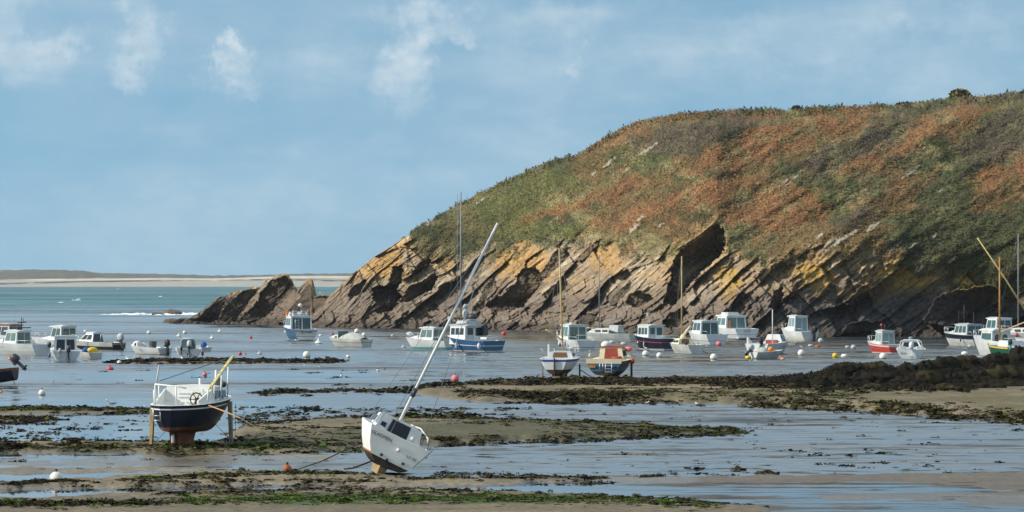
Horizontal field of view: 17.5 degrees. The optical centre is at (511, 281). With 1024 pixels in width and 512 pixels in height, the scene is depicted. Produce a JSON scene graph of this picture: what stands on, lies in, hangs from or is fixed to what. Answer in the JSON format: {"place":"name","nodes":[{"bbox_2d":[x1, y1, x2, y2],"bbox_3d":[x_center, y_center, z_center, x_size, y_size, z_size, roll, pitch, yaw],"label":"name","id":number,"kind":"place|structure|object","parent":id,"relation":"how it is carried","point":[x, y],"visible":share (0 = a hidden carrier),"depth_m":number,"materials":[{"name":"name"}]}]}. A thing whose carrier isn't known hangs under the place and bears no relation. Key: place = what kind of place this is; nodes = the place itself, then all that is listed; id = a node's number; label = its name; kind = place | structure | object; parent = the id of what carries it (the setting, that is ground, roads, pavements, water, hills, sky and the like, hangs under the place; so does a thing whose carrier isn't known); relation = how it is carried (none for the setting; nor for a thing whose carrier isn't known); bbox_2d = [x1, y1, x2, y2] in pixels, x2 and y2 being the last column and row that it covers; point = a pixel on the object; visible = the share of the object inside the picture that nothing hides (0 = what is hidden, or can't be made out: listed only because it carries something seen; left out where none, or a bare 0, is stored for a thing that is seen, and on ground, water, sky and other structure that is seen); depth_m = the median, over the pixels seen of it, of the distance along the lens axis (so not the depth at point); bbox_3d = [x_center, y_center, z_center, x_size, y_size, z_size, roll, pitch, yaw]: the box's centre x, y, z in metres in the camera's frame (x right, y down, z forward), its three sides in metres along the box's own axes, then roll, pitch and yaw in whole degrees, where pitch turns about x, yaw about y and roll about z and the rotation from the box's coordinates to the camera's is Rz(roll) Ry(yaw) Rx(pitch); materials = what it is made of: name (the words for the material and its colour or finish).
{"place":"outdoors","nodes":[
{"label":"outdoors","id":0,"kind":"place"},
{"bbox_2d":[0,269,352,286],"bbox_3d":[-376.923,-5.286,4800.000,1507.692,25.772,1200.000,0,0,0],"label":"shore","id":1,"kind":"structure","parent":0,"point":[41,278],"depth_m":4568.19,"materials":[{"name":"beige sand"}]},
{"bbox_2d":[0,287,1023,511],"bbox_3d":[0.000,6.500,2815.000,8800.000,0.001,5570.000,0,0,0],"label":"sea","id":2,"kind":"structure","parent":0,"point":[39,310],"depth_m":167.82,"materials":[{"name":"liquid"}]},
{"bbox_2d":[0,353,28,382],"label":"dinghy","id":3,"kind":"object","parent":2,"relation":"on","point":[8,374],"visible":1,"depth_m":208.66,"materials":[{"name":"black plastic"}]},
{"bbox_2d":[0,313,34,342],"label":"cabin boat","id":4,"kind":"object","parent":2,"relation":"on","point":[3,327],"visible":0.18,"depth_m":324.60,"materials":[{"name":"paint"}]},
{"bbox_2d":[0,327,51,354],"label":"cabin boat","id":5,"kind":"object","parent":2,"relation":"on","point":[16,341],"visible":0.87,"depth_m":295.16,"materials":[{"name":"paint"}]},
{"bbox_2d":[38,388,44,394],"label":"buoy","id":6,"kind":"object","parent":2,"relation":"on","point":[41,392],"visible":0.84,"depth_m":190.17,"materials":[{"name":"white plastic"}]},
{"bbox_2d":[32,325,76,346],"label":"cabin boat","id":7,"kind":"object","parent":2,"relation":"on","point":[63,330],"visible":0.28,"depth_m":319.15,"materials":[{"name":"paint"}]},
{"bbox_2d":[49,469,62,478],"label":"buoy","id":8,"kind":"object","parent":2,"relation":"on","point":[56,474],"visible":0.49,"depth_m":107.37,"materials":[{"name":"white plastic"}]},
{"bbox_2d":[49,335,80,360],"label":"cabin boat","id":9,"kind":"object","parent":2,"relation":"on","point":[64,348],"visible":0.91,"depth_m":274.92,"materials":[{"name":"paint"}]},
{"bbox_2d":[80,347,101,358],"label":"dinghy","id":10,"kind":"object","parent":2,"relation":"on","point":[91,352],"visible":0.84,"depth_m":281.45,"materials":[{"name":"white plastic"}]},
{"bbox_2d":[71,330,125,350],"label":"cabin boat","id":11,"kind":"object","parent":2,"relation":"on","point":[92,339],"visible":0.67,"depth_m":314.34,"materials":[{"name":"white plastic"}]},
{"bbox_2d":[99,296,196,314],"bbox_3d":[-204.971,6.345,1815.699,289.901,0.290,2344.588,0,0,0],"label":"sea foam","id":12,"kind":"object","parent":2,"relation":"on","point":[183,313],"visible":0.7,"depth_m":654.55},
{"bbox_2d":[130,339,171,354],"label":"open motor boat","id":13,"kind":"object","parent":2,"relation":"on","point":[142,347],"visible":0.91,"depth_m":296.60,"materials":[{"name":"paint"}]},
{"bbox_2d":[163,318,177,322],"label":"shore rock","id":14,"kind":"object","parent":2,"relation":"in","point":[169,320],"visible":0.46,"depth_m":527.45,"materials":[{"name":"stone"}]},
{"bbox_2d":[163,309,181,313],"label":"shore rock","id":15,"kind":"object","parent":2,"relation":"in","point":[171,311],"visible":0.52,"depth_m":658.97,"materials":[{"name":"stone"}]},
{"bbox_2d":[175,338,203,357],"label":"runabout","id":16,"kind":"object","parent":2,"relation":"on","point":[188,348],"visible":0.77,"depth_m":283.05,"materials":[{"name":"paint"}]},
{"bbox_2d":[197,342,211,351],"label":"dinghy","id":17,"kind":"object","parent":2,"relation":"on","point":[204,346],"visible":0.66,"depth_m":309.70,"materials":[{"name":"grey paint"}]},
{"bbox_2d":[283,289,317,340],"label":"cabin boat","id":18,"kind":"object","parent":2,"relation":"on","point":[297,326],"visible":0.91,"depth_m":368.86,"materials":[{"name":"paint"}]},
{"bbox_2d":[303,350,309,356],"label":"buoy","id":19,"kind":"object","parent":2,"relation":"on","point":[306,353],"visible":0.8,"depth_m":285.23,"materials":[{"name":"white plastic"}]},
{"bbox_2d":[329,331,372,346],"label":"open motor boat","id":20,"kind":"object","parent":2,"relation":"on","point":[345,339],"visible":0.84,"depth_m":331.64,"materials":[{"name":"paint"}]},
{"bbox_2d":[406,315,452,349],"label":"cabin boat","id":21,"kind":"object","parent":2,"relation":"on","point":[427,340],"visible":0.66,"depth_m":319.22,"materials":[{"name":"paint"}]},
{"bbox_2d":[362,223,497,473],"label":"sailing boat","id":22,"kind":"object","parent":2,"relation":"on","point":[390,442],"visible":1,"depth_m":111.67,"materials":[{"name":"paint"}]},
{"bbox_2d":[298,443,360,469],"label":"rope","id":23,"kind":"object","parent":22,"relation":"attached to","point":[330,456],"visible":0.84,"depth_m":113.68,"materials":[{"name":"fabric"}]},
{"bbox_2d":[344,460,372,469],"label":"chain","id":24,"kind":"object","parent":22,"relation":"hanging from","point":[358,465],"visible":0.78,"depth_m":111.56,"materials":[{"name":"metal"}]},
{"bbox_2d":[451,373,458,380],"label":"buoy","id":25,"kind":"object","parent":2,"relation":"on","point":[455,377],"visible":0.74,"depth_m":217.60,"materials":[{"name":"pink plastic"}]},
{"bbox_2d":[448,192,504,351],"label":"fishing boat","id":26,"kind":"object","parent":2,"relation":"on","point":[472,334],"visible":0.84,"depth_m":310.41,"materials":[{"name":"paint"}]},
{"bbox_2d":[540,248,580,376],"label":"sailing boat","id":27,"kind":"object","parent":2,"relation":"on","point":[558,363],"visible":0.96,"depth_m":220.72,"materials":[{"name":"white paint"}]},
{"bbox_2d":[556,323,596,348],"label":"cabin boat","id":28,"kind":"object","parent":2,"relation":"on","point":[581,341],"visible":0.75,"depth_m":321.37,"materials":[{"name":"paint"}]},
{"bbox_2d":[585,255,634,341],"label":"sailing boat","id":29,"kind":"object","parent":2,"relation":"on","point":[599,334],"visible":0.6,"depth_m":360.34,"materials":[{"name":"paint"}]},
{"bbox_2d":[586,341,634,376],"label":"cabin boat","id":30,"kind":"object","parent":2,"relation":"on","point":[610,360],"visible":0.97,"depth_m":212.22,"materials":[{"name":"paint"}]},
{"bbox_2d":[642,349,648,355],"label":"buoy","id":31,"kind":"object","parent":2,"relation":"on","point":[645,353],"visible":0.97,"depth_m":291.17,"materials":[{"name":"white plastic"}]},
{"bbox_2d":[634,313,679,349],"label":"fishing boat","id":32,"kind":"object","parent":2,"relation":"on","point":[649,336],"visible":0.8,"depth_m":317.04,"materials":[{"name":"paint"}]},
{"bbox_2d":[670,256,704,353],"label":"sailing boat","id":33,"kind":"object","parent":2,"relation":"on","point":[682,344],"visible":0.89,"depth_m":301.43,"materials":[{"name":"paint"}]},
{"bbox_2d":[688,319,727,344],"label":"cabin boat","id":34,"kind":"object","parent":2,"relation":"on","point":[705,331],"visible":0.79,"depth_m":344.81,"materials":[{"name":"paint"}]},
{"bbox_2d":[710,353,716,358],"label":"buoy","id":35,"kind":"object","parent":2,"relation":"on","point":[713,356],"visible":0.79,"depth_m":277.75,"materials":[{"name":"white plastic"}]},
{"bbox_2d":[712,312,759,339],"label":"cabin boat","id":36,"kind":"object","parent":2,"relation":"on","point":[732,325],"visible":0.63,"depth_m":375.47,"materials":[{"name":"paint"}]},
{"bbox_2d":[744,344,781,358],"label":"dinghy","id":37,"kind":"object","parent":2,"relation":"on","point":[765,353],"visible":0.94,"depth_m":278.82,"materials":[{"name":"paint"}]},
{"bbox_2d":[745,309,789,353],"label":"runabout","id":38,"kind":"object","parent":2,"relation":"on","point":[777,341],"visible":0.73,"depth_m":299.30,"materials":[{"name":"paint"}]},
{"bbox_2d":[781,315,818,340],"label":"cabin boat","id":39,"kind":"object","parent":2,"relation":"on","point":[796,329],"visible":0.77,"depth_m":366.32,"materials":[{"name":"paint"}]},
{"bbox_2d":[798,349,804,354],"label":"buoy","id":40,"kind":"object","parent":2,"relation":"on","point":[801,352],"visible":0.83,"depth_m":293.18,"materials":[{"name":"white plastic"}]},
{"bbox_2d":[879,352,886,358],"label":"buoy","id":41,"kind":"object","parent":2,"relation":"on","point":[883,355],"visible":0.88,"depth_m":279.55,"materials":[{"name":"white plastic"}]},
{"bbox_2d":[867,323,900,353],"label":"cabin boat","id":42,"kind":"object","parent":2,"relation":"on","point":[883,341],"visible":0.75,"depth_m":302.04,"materials":[{"name":"paint"}]},
{"bbox_2d":[896,336,925,358],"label":"runabout","id":43,"kind":"object","parent":2,"relation":"on","point":[910,347],"visible":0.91,"depth_m":281.00,"materials":[{"name":"paint"}]},
{"bbox_2d":[944,305,982,345],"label":"cabin boat","id":44,"kind":"object","parent":2,"relation":"on","point":[961,334],"visible":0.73,"depth_m":336.61,"materials":[{"name":"paint"}]},
{"bbox_2d":[973,328,1023,354],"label":"fishing boat","id":45,"kind":"object","parent":2,"relation":"on","point":[990,335],"visible":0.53,"depth_m":292.82,"materials":[{"name":"white plastic"}]},
{"bbox_2d":[977,237,1023,340],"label":"sailing boat","id":46,"kind":"object","parent":2,"relation":"on","point":[1016,296],"visible":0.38,"depth_m":310.99,"materials":[{"name":"paint"}]},
{"bbox_2d":[982,317,1019,339],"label":"cabin boat","id":47,"kind":"object","parent":2,"relation":"on","point":[992,322],"visible":0.22,"depth_m":348.56,"materials":[{"name":"paint"}]},
{"bbox_2d":[987,257,1023,353],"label":"sailing boat","id":48,"kind":"object","parent":2,"relation":"on","point":[1003,346],"visible":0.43,"depth_m":282.57,"materials":[{"name":"white paint"}]},
{"bbox_2d":[995,234,1023,337],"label":"sailing boat","id":49,"kind":"object","parent":2,"relation":"on","point":[1017,331],"visible":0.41,"depth_m":346.96,"materials":[{"name":"paint"}]},
{"bbox_2d":[0,361,1023,511],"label":"tidal flats","id":50,"kind":"structure","parent":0,"point":[1011,397],"depth_m":113.21,"materials":[{"name":"sand"}]},
{"bbox_2d":[149,355,235,446],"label":"sailing boat","id":51,"kind":"object","parent":50,"relation":"on","point":[183,414],"visible":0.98,"depth_m":128.40,"materials":[{"name":"blue paint"}]},
{"bbox_2d":[208,405,239,418],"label":"rope","id":52,"kind":"object","parent":51,"relation":"attached to","point":[224,411],"visible":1,"depth_m":123.08,"materials":[{"name":"beige fabric"}]},
{"bbox_2d":[240,418,327,451],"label":"rope","id":53,"kind":"object","parent":52,"relation":"attached to","point":[283,438],"visible":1,"depth_m":119.26,"materials":[{"name":"brown fabric"}]},
{"bbox_2d":[283,462,290,470],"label":"buoy","id":54,"kind":"object","parent":50,"relation":"on","point":[286,466],"visible":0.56,"depth_m":113.78,"materials":[{"name":"orange plastic"}]},
{"bbox_2d":[0,356,1023,511],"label":"seaweed","id":55,"kind":"object","parent":50,"relation":"on","point":[592,393],"visible":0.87,"depth_m":143.52,"materials":[{"name":"plant"}]},
{"bbox_2d":[771,359,1023,388],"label":"rock ridge","id":56,"kind":"object","parent":50,"relation":"on","point":[945,372],"visible":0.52,"depth_m":198.57,"materials":[{"name":"brown stone"}]},
{"bbox_2d":[789,372,805,382],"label":"boulder","id":57,"kind":"object","parent":56,"relation":"on","point":[799,376],"visible":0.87,"depth_m":195.83,"materials":[{"name":"stone"}]},
{"bbox_2d":[803,375,813,383],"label":"boulder","id":58,"kind":"object","parent":56,"relation":"on","point":[808,379],"visible":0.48,"depth_m":195.71,"materials":[{"name":"stone"}]},
{"bbox_2d":[810,376,831,386],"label":"boulder","id":59,"kind":"object","parent":56,"relation":"on","point":[824,381],"visible":0.62,"depth_m":193.76,"materials":[{"name":"grey stone"}]},
{"bbox_2d":[829,373,849,381],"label":"boulder","id":60,"kind":"object","parent":56,"relation":"on","point":[839,377],"visible":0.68,"depth_m":195.14,"materials":[{"name":"grey stone"}]},
{"bbox_2d":[835,381,845,385],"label":"boulder","id":61,"kind":"object","parent":56,"relation":"on","point":[842,383],"visible":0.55,"depth_m":193.33,"materials":[{"name":"grey stone"}]},
{"bbox_2d":[831,361,864,374],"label":"boulder","id":62,"kind":"object","parent":56,"relation":"on","point":[847,367],"visible":0.73,"depth_m":198.12,"materials":[{"name":"stone"}]},
{"bbox_2d":[848,370,874,381],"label":"boulder","id":63,"kind":"object","parent":56,"relation":"on","point":[860,375],"visible":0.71,"depth_m":195.42,"materials":[{"name":"brown stone"}]},
{"bbox_2d":[860,383,882,387],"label":"boulder","id":64,"kind":"object","parent":56,"relation":"on","point":[868,385],"visible":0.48,"depth_m":192.53,"materials":[{"name":"grey stone"}]},
{"bbox_2d":[863,361,889,368],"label":"boulder","id":65,"kind":"object","parent":56,"relation":"on","point":[875,364],"visible":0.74,"depth_m":199.78,"materials":[{"name":"stone"}]},
{"bbox_2d":[873,372,897,381],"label":"boulder","id":66,"kind":"object","parent":56,"relation":"on","point":[886,376],"visible":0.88,"depth_m":195.63,"materials":[{"name":"stone"}]},
{"bbox_2d":[758,355,1023,387],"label":"seaweed","id":67,"kind":"object","parent":56,"relation":"on","point":[782,377],"visible":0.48,"depth_m":198.25,"materials":[{"name":"brown plant"}]},
{"bbox_2d":[890,376,912,383],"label":"boulder","id":68,"kind":"object","parent":56,"relation":"on","point":[900,379],"visible":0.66,"depth_m":194.77,"materials":[{"name":"grey stone"}]},
{"bbox_2d":[897,361,917,371],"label":"boulder","id":69,"kind":"object","parent":56,"relation":"on","point":[905,366],"visible":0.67,"depth_m":200.22,"materials":[{"name":"stone"}]},
{"bbox_2d":[907,379,921,385],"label":"boulder","id":70,"kind":"object","parent":56,"relation":"on","point":[913,382],"visible":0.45,"depth_m":193.88,"materials":[{"name":"grey stone"}]},
{"bbox_2d":[918,359,934,369],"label":"boulder","id":71,"kind":"object","parent":56,"relation":"on","point":[927,363],"visible":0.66,"depth_m":200.09,"materials":[{"name":"black stone"}]},
{"bbox_2d":[916,370,942,383],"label":"boulder","id":72,"kind":"object","parent":56,"relation":"on","point":[933,377],"visible":0.67,"depth_m":194.47,"materials":[{"name":"stone"}]},
{"bbox_2d":[930,356,960,368],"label":"boulder","id":73,"kind":"object","parent":56,"relation":"on","point":[943,362],"visible":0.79,"depth_m":201.21,"materials":[{"name":"black stone"}]},
{"bbox_2d":[935,383,960,388],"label":"boulder","id":74,"kind":"object","parent":56,"relation":"on","point":[940,385],"visible":0.4,"depth_m":191.63,"materials":[{"name":"stone"}]},
{"bbox_2d":[945,372,958,378],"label":"boulder","id":75,"kind":"object","parent":56,"relation":"on","point":[953,375],"visible":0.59,"depth_m":197.53,"materials":[{"name":"brown stone"}]},
{"bbox_2d":[957,371,973,379],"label":"boulder","id":76,"kind":"object","parent":56,"relation":"on","point":[962,375],"visible":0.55,"depth_m":197.81,"materials":[{"name":"brown stone"}]},
{"bbox_2d":[956,355,980,364],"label":"boulder","id":77,"kind":"object","parent":56,"relation":"on","point":[974,359],"visible":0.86,"depth_m":205.02,"materials":[{"name":"stone"}]},
{"bbox_2d":[966,368,987,376],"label":"boulder","id":78,"kind":"object","parent":56,"relation":"on","point":[978,372],"visible":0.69,"depth_m":199.79,"materials":[{"name":"stone"}]},
{"bbox_2d":[971,382,1006,387],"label":"boulder","id":79,"kind":"object","parent":56,"relation":"on","point":[987,385],"visible":0.52,"depth_m":193.90,"materials":[{"name":"stone"}]},
{"bbox_2d":[989,362,1000,368],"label":"boulder","id":80,"kind":"object","parent":56,"relation":"on","point":[993,365],"visible":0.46,"depth_m":202.47,"materials":[{"name":"brown stone"}]},
{"bbox_2d":[983,352,1008,363],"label":"boulder","id":81,"kind":"object","parent":56,"relation":"on","point":[997,357],"visible":0.67,"depth_m":206.96,"materials":[{"name":"black stone"}]},
{"bbox_2d":[986,365,1021,378],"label":"boulder","id":82,"kind":"object","parent":56,"relation":"on","point":[1005,371],"visible":0.93,"depth_m":200.03,"materials":[{"name":"stone"}]},
{"bbox_2d":[1008,345,1023,363],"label":"boulder","id":83,"kind":"object","parent":56,"relation":"on","point":[1016,352],"visible":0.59,"depth_m":206.75,"materials":[{"name":"black stone"}]},
{"bbox_2d":[0,0,1023,275],"label":"sky","id":84,"kind":"structure","parent":0,"point":[182,137],"materials":[{"name":"blue"}]},
{"bbox_2d":[169,93,1023,336],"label":"headland","id":85,"kind":"structure","parent":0,"point":[397,285],"depth_m":417.14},
{"bbox_2d":[408,88,1023,308],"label":"hillside scrub","id":86,"kind":"object","parent":85,"relation":"on","point":[835,110],"visible":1,"depth_m":417.54,"materials":[{"name":"green plant"}]},
{"bbox_2d":[790,105,801,110],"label":"dark bush","id":87,"kind":"object","parent":85,"relation":"on","point":[797,107],"visible":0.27,"depth_m":469.59,"materials":[{"name":"green plant"}]},
{"bbox_2d":[895,101,915,105],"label":"spiky bush","id":88,"kind":"object","parent":85,"relation":"on","point":[899,103],"visible":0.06,"depth_m":467.34,"materials":[{"name":"green plant"}]},
{"bbox_2d":[948,88,970,98],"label":"round bush","id":89,"kind":"object","parent":85,"relation":"on","point":[958,92],"visible":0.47,"depth_m":469.01,"materials":[{"name":"green plant"}]}
]}

